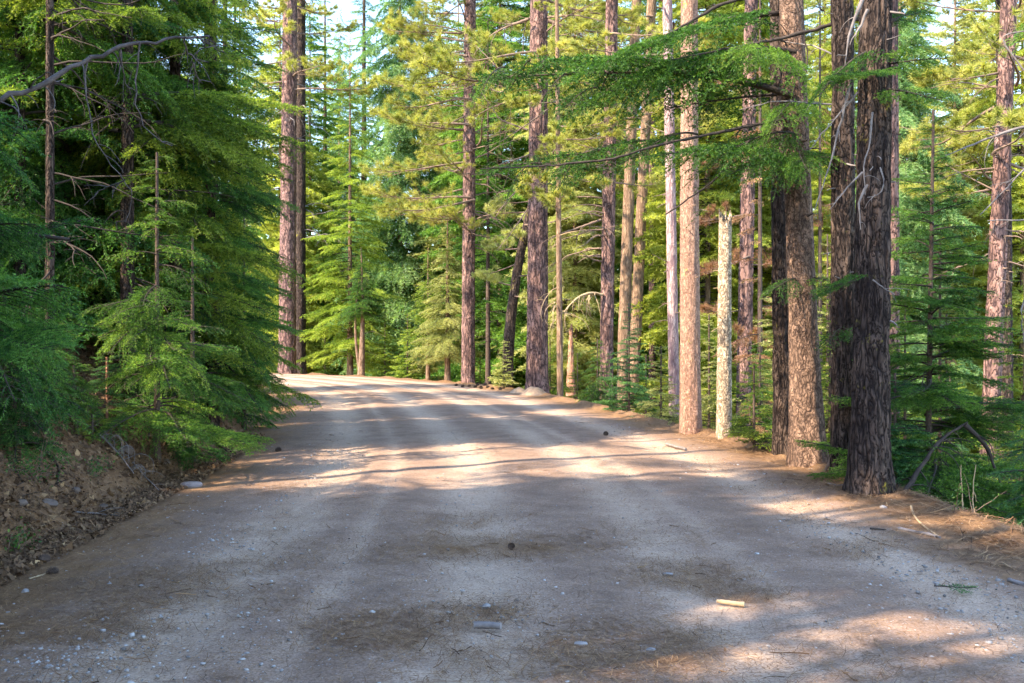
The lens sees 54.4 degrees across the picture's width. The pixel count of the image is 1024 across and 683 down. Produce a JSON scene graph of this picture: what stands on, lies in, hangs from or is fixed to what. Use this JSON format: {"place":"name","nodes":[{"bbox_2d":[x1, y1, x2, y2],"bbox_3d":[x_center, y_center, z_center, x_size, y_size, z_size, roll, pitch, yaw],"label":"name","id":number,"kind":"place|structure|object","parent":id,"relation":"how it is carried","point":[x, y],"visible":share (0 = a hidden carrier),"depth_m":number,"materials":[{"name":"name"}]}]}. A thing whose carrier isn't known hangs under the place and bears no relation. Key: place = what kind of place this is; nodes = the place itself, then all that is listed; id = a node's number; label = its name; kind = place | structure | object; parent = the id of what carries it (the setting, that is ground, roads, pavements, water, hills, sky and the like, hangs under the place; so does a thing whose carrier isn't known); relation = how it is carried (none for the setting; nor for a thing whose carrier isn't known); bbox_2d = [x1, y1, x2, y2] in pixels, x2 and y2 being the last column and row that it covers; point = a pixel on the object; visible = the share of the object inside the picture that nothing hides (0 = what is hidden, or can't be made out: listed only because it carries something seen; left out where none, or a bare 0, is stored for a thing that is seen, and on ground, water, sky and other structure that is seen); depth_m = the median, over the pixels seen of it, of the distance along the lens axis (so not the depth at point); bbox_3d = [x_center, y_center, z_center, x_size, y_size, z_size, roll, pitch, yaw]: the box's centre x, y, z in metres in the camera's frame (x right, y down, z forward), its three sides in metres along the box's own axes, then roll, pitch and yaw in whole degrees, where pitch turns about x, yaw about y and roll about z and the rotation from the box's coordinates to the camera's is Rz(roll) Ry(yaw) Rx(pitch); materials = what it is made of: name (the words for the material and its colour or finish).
{"place":"outdoors","nodes":[
{"label":"outdoors","id":0,"kind":"place"},
{"bbox_2d":[0,373,1023,682],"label":"dirt road","id":1,"kind":"structure","parent":0,"point":[412,405],"depth_m":7.22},
{"bbox_2d":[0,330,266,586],"bbox_3d":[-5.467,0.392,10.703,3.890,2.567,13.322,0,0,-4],"label":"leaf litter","id":2,"kind":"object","parent":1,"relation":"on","point":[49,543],"visible":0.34,"depth_m":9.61,"materials":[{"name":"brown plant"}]},
{"bbox_2d":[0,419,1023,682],"bbox_3d":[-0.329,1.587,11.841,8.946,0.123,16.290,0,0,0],"label":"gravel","id":3,"kind":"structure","parent":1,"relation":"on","point":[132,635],"depth_m":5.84,"materials":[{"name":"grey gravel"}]},
{"bbox_2d":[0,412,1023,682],"bbox_3d":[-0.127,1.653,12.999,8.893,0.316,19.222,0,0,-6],"label":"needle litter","id":4,"kind":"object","parent":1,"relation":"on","point":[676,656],"visible":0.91,"depth_m":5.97,"materials":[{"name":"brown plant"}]},
{"bbox_2d":[0,318,1023,557],"bbox_3d":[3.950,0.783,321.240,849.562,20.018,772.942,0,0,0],"label":"forest floor","id":5,"kind":"structure","parent":0,"point":[599,407],"depth_m":10.19,"materials":[{"name":"brown soil"}]},
{"bbox_2d":[2,423,70,486],"bbox_3d":[-4.326,1.033,8.934,0.628,0.584,0.697,0,0,40],"label":"leafy shrub","id":6,"kind":"object","parent":5,"relation":"on","point":[30,470],"visible":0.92,"depth_m":8.93,"materials":[{"name":"green plant"}]},
{"bbox_2d":[0,399,80,466],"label":"bank seedling","id":7,"kind":"object","parent":5,"relation":"on","point":[5,438],"visible":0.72,"depth_m":9.30,"materials":[{"name":"green plant"}]},
{"bbox_2d":[0,289,89,443],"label":"young fir","id":8,"kind":"object","parent":5,"relation":"on","point":[5,394],"visible":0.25,"depth_m":9.44,"materials":[{"name":"green plant"}]},
{"bbox_2d":[8,306,96,435],"bbox_3d":[-5.106,0.423,10.568,1.473,1.600,1.445,0,0,0],"label":"bank seedling","id":9,"kind":"object","parent":5,"relation":"on","point":[73,395],"visible":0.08,"depth_m":10.65,"materials":[{"name":"green plant"}]},
{"bbox_2d":[33,323,109,427],"bbox_3d":[-5.146,0.482,11.155,1.387,1.406,1.285,0,0,0],"label":"bank seedling","id":10,"kind":"object","parent":5,"relation":"on","point":[86,384],"visible":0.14,"depth_m":11.29,"materials":[{"name":"green plant"}]},
{"bbox_2d":[0,0,164,356],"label":"tall fir","id":11,"kind":"object","parent":5,"relation":"on","point":[58,152],"visible":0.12,"depth_m":14.07,"materials":[{"name":"green plant"}]},
{"bbox_2d":[0,0,177,315],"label":"douglas fir","id":12,"kind":"object","parent":5,"relation":"on","point":[17,266],"visible":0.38,"depth_m":13.45,"materials":[{"name":"green plant"}]},
{"bbox_2d":[72,407,112,441],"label":"fir sapling","id":13,"kind":"object","parent":5,"relation":"on","point":[92,427],"visible":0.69,"depth_m":10.87,"materials":[{"name":"green plant"}]},
{"bbox_2d":[16,0,190,368],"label":"douglas fir","id":14,"kind":"object","parent":5,"relation":"on","point":[49,44],"visible":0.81,"depth_m":12.10,"materials":[{"name":"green plant"}]},
{"bbox_2d":[82,355,145,418],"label":"fir sapling","id":15,"kind":"object","parent":5,"relation":"on","point":[121,403],"visible":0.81,"depth_m":11.78,"materials":[{"name":"green plant"}]},
{"bbox_2d":[0,35,229,438],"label":"douglas fir","id":16,"kind":"object","parent":5,"relation":"on","point":[19,337],"visible":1,"depth_m":6.79,"materials":[{"name":"green plant"}]},
{"bbox_2d":[0,0,251,352],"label":"tall fir","id":17,"kind":"object","parent":5,"relation":"on","point":[10,69],"visible":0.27,"depth_m":13.60,"materials":[{"name":"green plant"}]},
{"bbox_2d":[0,0,275,351],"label":"tall fir","id":18,"kind":"object","parent":5,"relation":"on","point":[156,68],"visible":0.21,"depth_m":14.61,"materials":[{"name":"green plant"}]},
{"bbox_2d":[100,336,176,424],"bbox_3d":[-5.043,0.645,13.195,1.162,1.500,1.332,0,0,-23],"label":"bank seedling","id":19,"kind":"object","parent":5,"relation":"on","point":[120,388],"visible":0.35,"depth_m":13.13,"materials":[{"name":"green plant"}]},
{"bbox_2d":[0,0,317,396],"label":"douglas fir","id":20,"kind":"object","parent":5,"relation":"on","point":[202,137],"visible":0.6,"depth_m":13.55,"materials":[{"name":"green plant"}]},
{"bbox_2d":[79,152,275,462],"bbox_3d":[-4.302,-0.179,11.836,2.865,4.200,2.396,0,0,0],"label":"young fir","id":21,"kind":"object","parent":5,"relation":"on","point":[130,313],"visible":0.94,"depth_m":11.67,"materials":[{"name":"green plant"}]},
{"bbox_2d":[135,237,242,470],"bbox_3d":[-4.268,0.364,13.136,1.475,3.500,1.953,0,0,-23],"label":"young fir","id":22,"kind":"object","parent":5,"relation":"on","point":[191,452],"visible":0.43,"depth_m":13.03,"materials":[{"name":"green plant"}]},
{"bbox_2d":[57,0,321,444],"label":"tall fir","id":23,"kind":"object","parent":5,"relation":"on","point":[214,225],"visible":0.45,"depth_m":14.69,"materials":[{"name":"green plant"}]},
{"bbox_2d":[135,0,306,427],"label":"douglas fir","id":24,"kind":"object","parent":5,"relation":"on","point":[260,321],"visible":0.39,"depth_m":16.10,"materials":[{"name":"green plant"}]},
{"bbox_2d":[149,0,300,373],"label":"douglas fir","id":25,"kind":"object","parent":5,"relation":"on","point":[267,337],"visible":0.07,"depth_m":21.15,"materials":[{"name":"green plant"}]},
{"bbox_2d":[183,0,287,372],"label":"tall fir","id":26,"kind":"object","parent":5,"relation":"on","point":[256,5],"visible":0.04,"depth_m":25.98,"materials":[{"name":"green plant"}]},
{"bbox_2d":[196,0,294,374],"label":"tall fir","id":27,"kind":"object","parent":5,"relation":"on","point":[276,292],"visible":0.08,"depth_m":32.97,"materials":[{"name":"green plant"}]},
{"bbox_2d":[231,216,282,430],"bbox_3d":[-5.037,-0.220,18.501,1.704,4.700,1.712,0,0,0],"label":"young fir","id":28,"kind":"object","parent":5,"relation":"on","point":[256,418],"visible":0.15,"depth_m":18.46,"materials":[{"name":"green plant"}]},
{"bbox_2d":[229,0,347,374],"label":"conifer tree","id":29,"kind":"object","parent":5,"relation":"on","point":[275,241],"visible":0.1,"depth_m":61.78,"materials":[{"name":"green plant"}]},
{"bbox_2d":[240,0,345,373],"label":"pine tree","id":30,"kind":"object","parent":5,"relation":"on","point":[301,229],"visible":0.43,"depth_m":53.77,"materials":[{"name":"brown plant"}]},
{"bbox_2d":[228,0,378,373],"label":"ponderosa pine","id":31,"kind":"object","parent":5,"relation":"on","point":[287,9],"visible":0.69,"depth_m":50.16,"materials":[{"name":"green plant"}]},
{"bbox_2d":[256,0,358,374],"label":"conifer tree","id":32,"kind":"object","parent":5,"relation":"on","point":[314,47],"visible":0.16,"depth_m":65.70,"materials":[{"name":"green plant"}]},
{"bbox_2d":[308,0,354,369],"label":"spire fir","id":33,"kind":"object","parent":5,"relation":"on","point":[325,74],"visible":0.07,"depth_m":69.92,"materials":[{"name":"green plant"}]},
{"bbox_2d":[312,7,360,370],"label":"conifer tree","id":34,"kind":"object","parent":5,"relation":"on","point":[337,55],"visible":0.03,"depth_m":79.74,"materials":[{"name":"green plant"}]},
{"bbox_2d":[296,33,406,374],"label":"drooping fir","id":35,"kind":"object","parent":5,"relation":"on","point":[327,282],"visible":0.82,"depth_m":50.79,"materials":[{"name":"green plant"}]},
{"bbox_2d":[309,0,408,375],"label":"spire fir","id":36,"kind":"object","parent":5,"relation":"on","point":[364,3],"visible":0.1,"depth_m":62.85,"materials":[{"name":"green plant"}]},
{"bbox_2d":[337,249,391,375],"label":"twin fir","id":37,"kind":"object","parent":5,"relation":"on","point":[362,307],"visible":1,"depth_m":47.47,"materials":[{"name":"green plant"}]},
{"bbox_2d":[369,321,397,376],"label":"fir","id":38,"kind":"object","parent":5,"relation":"on","point":[380,371],"visible":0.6,"depth_m":49.85,"materials":[{"name":"green plant"}]},
{"bbox_2d":[326,0,459,380],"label":"conifer tree","id":39,"kind":"object","parent":5,"relation":"on","point":[395,278],"visible":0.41,"depth_m":56.73,"materials":[{"name":"green plant"}]},
{"bbox_2d":[386,313,422,378],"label":"fir","id":40,"kind":"object","parent":5,"relation":"on","point":[398,369],"visible":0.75,"depth_m":45.97,"materials":[{"name":"green plant"}]},
{"bbox_2d":[397,249,450,379],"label":"young fir","id":41,"kind":"object","parent":5,"relation":"on","point":[414,336],"visible":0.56,"depth_m":42.13,"materials":[{"name":"green plant"}]},
{"bbox_2d":[357,0,525,382],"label":"ponderosa pine","id":42,"kind":"object","parent":5,"relation":"on","point":[466,170],"visible":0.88,"depth_m":38.56,"materials":[{"name":"green plant"}]},
{"bbox_2d":[404,0,482,378],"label":"conifer tree","id":43,"kind":"object","parent":5,"relation":"on","point":[450,102],"visible":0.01,"depth_m":65.72,"materials":[{"name":"green plant"}]},
{"bbox_2d":[404,210,484,380],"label":"young fir","id":44,"kind":"object","parent":5,"relation":"on","point":[447,351],"visible":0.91,"depth_m":40.74,"materials":[{"name":"green plant"}]},
{"bbox_2d":[406,0,523,385],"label":"conifer tree","id":45,"kind":"object","parent":5,"relation":"on","point":[458,47],"visible":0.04,"depth_m":55.65,"materials":[{"name":"green plant"}]},
{"bbox_2d":[452,23,525,384],"bbox_3d":[-0.755,-5.250,40.099,2.804,15.500,3.237,0,0,-42],"label":"young fir","id":46,"kind":"object","parent":5,"relation":"on","point":[488,262],"visible":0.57,"depth_m":39.95,"materials":[{"name":"green plant"}]},
{"bbox_2d":[418,0,581,387],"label":"conifer tree","id":47,"kind":"object","parent":5,"relation":"on","point":[444,178],"visible":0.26,"depth_m":49.31,"materials":[{"name":"green plant"}]},
{"bbox_2d":[487,340,520,388],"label":"fir","id":48,"kind":"object","parent":5,"relation":"on","point":[504,381],"visible":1,"depth_m":33.98,"materials":[{"name":"green plant"}]},
{"bbox_2d":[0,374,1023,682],"bbox_3d":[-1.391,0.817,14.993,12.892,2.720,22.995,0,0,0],"label":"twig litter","id":49,"kind":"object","parent":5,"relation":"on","point":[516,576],"visible":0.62,"depth_m":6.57,"materials":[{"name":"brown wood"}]},
{"bbox_2d":[394,0,647,393],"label":"ponderosa pine","id":50,"kind":"object","parent":5,"relation":"on","point":[537,372],"visible":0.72,"depth_m":31.91,"materials":[{"name":"green plant"}]},
{"bbox_2d":[469,153,587,387],"bbox_3d":[0.580,-2.000,36.102,4.404,9.600,4.059,0,0,0],"label":"pine tree","id":51,"kind":"object","parent":5,"relation":"on","point":[510,321],"visible":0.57,"depth_m":35.89,"materials":[{"name":"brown plant"}]},
{"bbox_2d":[478,0,598,387],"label":"conifer tree","id":52,"kind":"object","parent":5,"relation":"on","point":[520,40],"visible":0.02,"depth_m":57.70,"materials":[{"name":"green plant"}]},
{"bbox_2d":[501,0,625,396],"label":"young pine","id":53,"kind":"object","parent":5,"relation":"on","point":[558,139],"visible":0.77,"depth_m":28.49,"materials":[{"name":"green plant"}]},
{"bbox_2d":[566,324,576,398],"bbox_3d":[2.082,1.370,34.998,0.492,4.061,0.479,0,0,0],"label":"rotten snag","id":54,"kind":"object","parent":5,"relation":"on","point":[570,367],"visible":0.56,"depth_m":34.92,"materials":[{"name":"brown wood"}]},
{"bbox_2d":[504,0,644,404],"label":"conifer tree","id":55,"kind":"object","parent":5,"relation":"on","point":[589,273],"visible":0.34,"depth_m":45.32,"materials":[{"name":"green plant"}]},
{"bbox_2d":[521,0,648,377],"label":"conifer tree","id":56,"kind":"object","parent":5,"relation":"on","point":[620,7],"visible":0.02,"depth_m":59.13,"materials":[{"name":"green plant"}]},
{"bbox_2d":[575,339,625,407],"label":"fir","id":57,"kind":"object","parent":5,"relation":"on","point":[602,393],"visible":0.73,"depth_m":26.41,"materials":[{"name":"green plant"}]},
{"bbox_2d":[533,0,700,403],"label":"ponderosa pine","id":58,"kind":"object","parent":5,"relation":"on","point":[608,198],"visible":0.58,"depth_m":29.83,"materials":[{"name":"green plant"}]},
{"bbox_2d":[594,0,641,411],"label":"pine tree","id":59,"kind":"object","parent":5,"relation":"on","point":[626,251],"visible":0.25,"depth_m":35.83,"materials":[{"name":"beige plant"}]},
{"bbox_2d":[594,303,663,414],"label":"fir","id":60,"kind":"object","parent":5,"relation":"on","point":[640,391],"visible":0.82,"depth_m":22.96,"materials":[{"name":"green plant"}]},
{"bbox_2d":[597,0,677,402],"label":"pine tree","id":61,"kind":"object","parent":5,"relation":"on","point":[651,350],"visible":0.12,"depth_m":43.87,"materials":[{"name":"green plant"}]},
{"bbox_2d":[574,0,705,411],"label":"pine tree","id":62,"kind":"object","parent":5,"relation":"on","point":[638,272],"visible":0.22,"depth_m":36.83,"materials":[{"name":"beige plant"}]},
{"bbox_2d":[565,0,725,420],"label":"pine tree","id":63,"kind":"object","parent":5,"relation":"on","point":[672,289],"visible":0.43,"depth_m":23.90,"materials":[{"name":"brown plant"}]},
{"bbox_2d":[579,0,715,403],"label":"conifer tree","id":64,"kind":"object","parent":5,"relation":"on","point":[618,245],"visible":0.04,"depth_m":49.57,"materials":[{"name":"green plant"}]},
{"bbox_2d":[631,346,679,421],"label":"fir","id":65,"kind":"object","parent":5,"relation":"on","point":[657,415],"visible":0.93,"depth_m":20.98,"materials":[{"name":"green plant"}]},
{"bbox_2d":[468,0,900,467],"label":"douglas fir","id":66,"kind":"object","parent":5,"relation":"on","point":[797,158],"visible":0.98,"depth_m":12.70,"materials":[{"name":"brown plant"}]},
{"bbox_2d":[678,0,706,433],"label":"white fir","id":67,"kind":"object","parent":5,"relation":"on","point":[690,413],"visible":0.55,"depth_m":17.46,"materials":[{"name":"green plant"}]},
{"bbox_2d":[668,314,740,430],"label":"fir","id":68,"kind":"object","parent":5,"relation":"on","point":[707,407],"visible":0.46,"depth_m":18.97,"materials":[{"name":"green plant"}]},
{"bbox_2d":[614,0,809,423],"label":"conifer tree","id":69,"kind":"object","parent":5,"relation":"on","point":[651,300],"visible":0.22,"depth_m":37.39,"materials":[{"name":"green plant"}]},
{"bbox_2d":[711,208,731,439],"bbox_3d":[3.411,0.505,16.156,0.327,5.391,0.420,0,0,25],"label":"broken snag","id":70,"kind":"object","parent":5,"relation":"on","point":[724,372],"visible":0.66,"depth_m":16.11,"materials":[{"name":"beige plant"}]},
{"bbox_2d":[678,0,771,430],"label":"pine tree","id":71,"kind":"object","parent":5,"relation":"on","point":[744,326],"visible":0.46,"depth_m":24.84,"materials":[{"name":"brown plant"}]},
{"bbox_2d":[713,0,772,436],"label":"dead fir","id":72,"kind":"object","parent":5,"relation":"on","point":[760,253],"visible":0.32,"depth_m":21.96,"materials":[{"name":"brown plant"}]},
{"bbox_2d":[724,363,772,451],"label":"fir","id":73,"kind":"object","parent":5,"relation":"on","point":[745,432],"visible":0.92,"depth_m":14.49,"materials":[{"name":"green plant"}]},
{"bbox_2d":[732,345,772,445],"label":"fir","id":74,"kind":"object","parent":5,"relation":"on","point":[769,381],"visible":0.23,"depth_m":17.98,"materials":[{"name":"green plant"}]},
{"bbox_2d":[675,0,830,422],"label":"conifer tree","id":75,"kind":"object","parent":5,"relation":"on","point":[766,228],"visible":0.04,"depth_m":39.30,"materials":[{"name":"green plant"}]},
{"bbox_2d":[765,0,788,454],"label":"douglas fir","id":76,"kind":"object","parent":5,"relation":"on","point":[780,378],"visible":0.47,"depth_m":13.90,"materials":[{"name":"brown plant"}]},
{"bbox_2d":[737,265,823,443],"bbox_3d":[5.331,0.914,20.059,2.684,5.500,2.518,0,0,0],"label":"fir","id":77,"kind":"object","parent":5,"relation":"on","point":[763,343],"visible":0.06,"depth_m":20.12,"materials":[{"name":"green plant"}]},
{"bbox_2d":[739,0,855,476],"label":"douglas fir","id":78,"kind":"object","parent":5,"relation":"on","point":[841,13],"visible":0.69,"depth_m":11.89,"materials":[{"name":"brown plant"}]},
{"bbox_2d":[598,403,1023,580],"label":"needle drift","id":79,"kind":"object","parent":5,"relation":"on","point":[983,533],"visible":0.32,"depth_m":9.17,"materials":[{"name":"brown plant"}]},
{"bbox_2d":[765,0,856,354],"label":"conifer tree","id":80,"kind":"object","parent":5,"relation":"on","point":[811,16],"visible":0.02,"depth_m":54.35,"materials":[{"name":"green plant"}]},
{"bbox_2d":[813,0,830,391],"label":"dead fir","id":81,"kind":"object","parent":5,"relation":"on","point":[820,226],"visible":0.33,"depth_m":25.97,"materials":[{"name":"brown wood"}]},
{"bbox_2d":[816,234,831,440],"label":"fir","id":82,"kind":"object","parent":5,"relation":"on","point":[826,331],"visible":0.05,"depth_m":18.98,"materials":[{"name":"green plant"}]},
{"bbox_2d":[819,285,831,457],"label":"fir","id":83,"kind":"object","parent":5,"relation":"on","point":[828,386],"visible":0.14,"depth_m":14.98,"materials":[{"name":"green plant"}]},
{"bbox_2d":[808,70,855,429],"bbox_3d":[10.619,-2.558,34.039,3.585,13.422,3.528,0,0,17],"label":"conifer tree","id":84,"kind":"object","parent":5,"relation":"on","point":[826,229],"visible":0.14,"depth_m":33.86,"materials":[{"name":"green plant"}]},
{"bbox_2d":[806,1,944,335],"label":"conifer tree","id":85,"kind":"object","parent":5,"relation":"on","point":[827,46],"visible":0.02,"depth_m":43.98,"materials":[{"name":"green plant"}]},
{"bbox_2d":[808,0,952,496],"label":"douglas fir","id":86,"kind":"object","parent":5,"relation":"on","point":[870,470],"visible":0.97,"depth_m":10.44,"materials":[{"name":"brown plant"}]},
{"bbox_2d":[889,0,899,437],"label":"pine tree","id":87,"kind":"object","parent":5,"relation":"on","point":[895,268],"visible":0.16,"depth_m":15.38,"materials":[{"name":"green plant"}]},
{"bbox_2d":[824,0,989,465],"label":"conifer tree","id":88,"kind":"object","parent":5,"relation":"on","point":[907,38],"visible":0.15,"depth_m":31.14,"materials":[{"name":"green plant"}]},
{"bbox_2d":[795,109,1023,526],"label":"young fir","id":89,"kind":"object","parent":5,"relation":"on","point":[935,397],"visible":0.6,"depth_m":11.36,"materials":[{"name":"green plant"}]},
{"bbox_2d":[889,303,937,493],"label":"fir","id":90,"kind":"object","parent":5,"relation":"on","point":[905,415],"visible":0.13,"depth_m":14.98,"materials":[{"name":"green plant"}]},
{"bbox_2d":[890,373,948,490],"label":"fir","id":91,"kind":"object","parent":5,"relation":"on","point":[896,451],"visible":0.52,"depth_m":11.02,"materials":[{"name":"green plant"}]},
{"bbox_2d":[898,0,970,351],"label":"conifer tree","id":92,"kind":"object","parent":5,"relation":"on","point":[934,43],"visible":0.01,"depth_m":49.75,"materials":[{"name":"green plant"}]},
{"bbox_2d":[897,421,975,498],"bbox_3d":[4.538,1.329,10.762,1.220,0.893,0.520,0,0,-16],"label":"fallen limb","id":93,"kind":"object","parent":5,"relation":"on","point":[911,482],"visible":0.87,"depth_m":10.69,"materials":[{"name":"wood"}]},
{"bbox_2d":[854,0,1023,479],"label":"ponderosa pine","id":94,"kind":"object","parent":5,"relation":"on","point":[1005,68],"visible":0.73,"depth_m":20.86,"materials":[{"name":"green plant"}]},
{"bbox_2d":[892,243,1017,510],"bbox_3d":[5.819,1.550,13.198,1.931,5.700,1.737,0,0,0],"label":"young fir","id":95,"kind":"object","parent":5,"relation":"on","point":[940,380],"visible":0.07,"depth_m":13.19,"materials":[{"name":"green plant"}]},
{"bbox_2d":[903,0,1019,439],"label":"conifer tree","id":96,"kind":"object","parent":5,"relation":"on","point":[961,22],"visible":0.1,"depth_m":35.55,"materials":[{"name":"green plant"}]},
{"bbox_2d":[934,0,1023,479],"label":"pine tree","id":97,"kind":"object","parent":5,"relation":"on","point":[963,141],"visible":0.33,"depth_m":23.84,"materials":[{"name":"brown plant"}]},
{"bbox_2d":[942,0,1023,458],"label":"conifer tree","id":98,"kind":"object","parent":5,"relation":"on","point":[1017,205],"visible":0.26,"depth_m":33.93,"materials":[{"name":"green plant"}]},
{"bbox_2d":[945,23,1023,343],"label":"douglas fir","id":99,"kind":"object","parent":5,"relation":"on","point":[1020,35],"visible":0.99,"depth_m":11.20,"materials":[{"name":"green plant"}]},
{"bbox_2d":[975,266,1023,525],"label":"young fir","id":100,"kind":"object","parent":5,"relation":"on","point":[1015,350],"visible":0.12,"depth_m":15.08,"materials":[{"name":"green plant"}]},
{"bbox_2d":[980,378,1023,526],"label":"young fir","id":101,"kind":"object","parent":5,"relation":"on","point":[1017,487],"visible":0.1,"depth_m":9.75,"materials":[{"name":"green plant"}]},
{"bbox_2d":[157,0,1020,289],"label":"sky","id":102,"kind":"structure","parent":0,"point":[346,6],"materials":[{"name":"white"}]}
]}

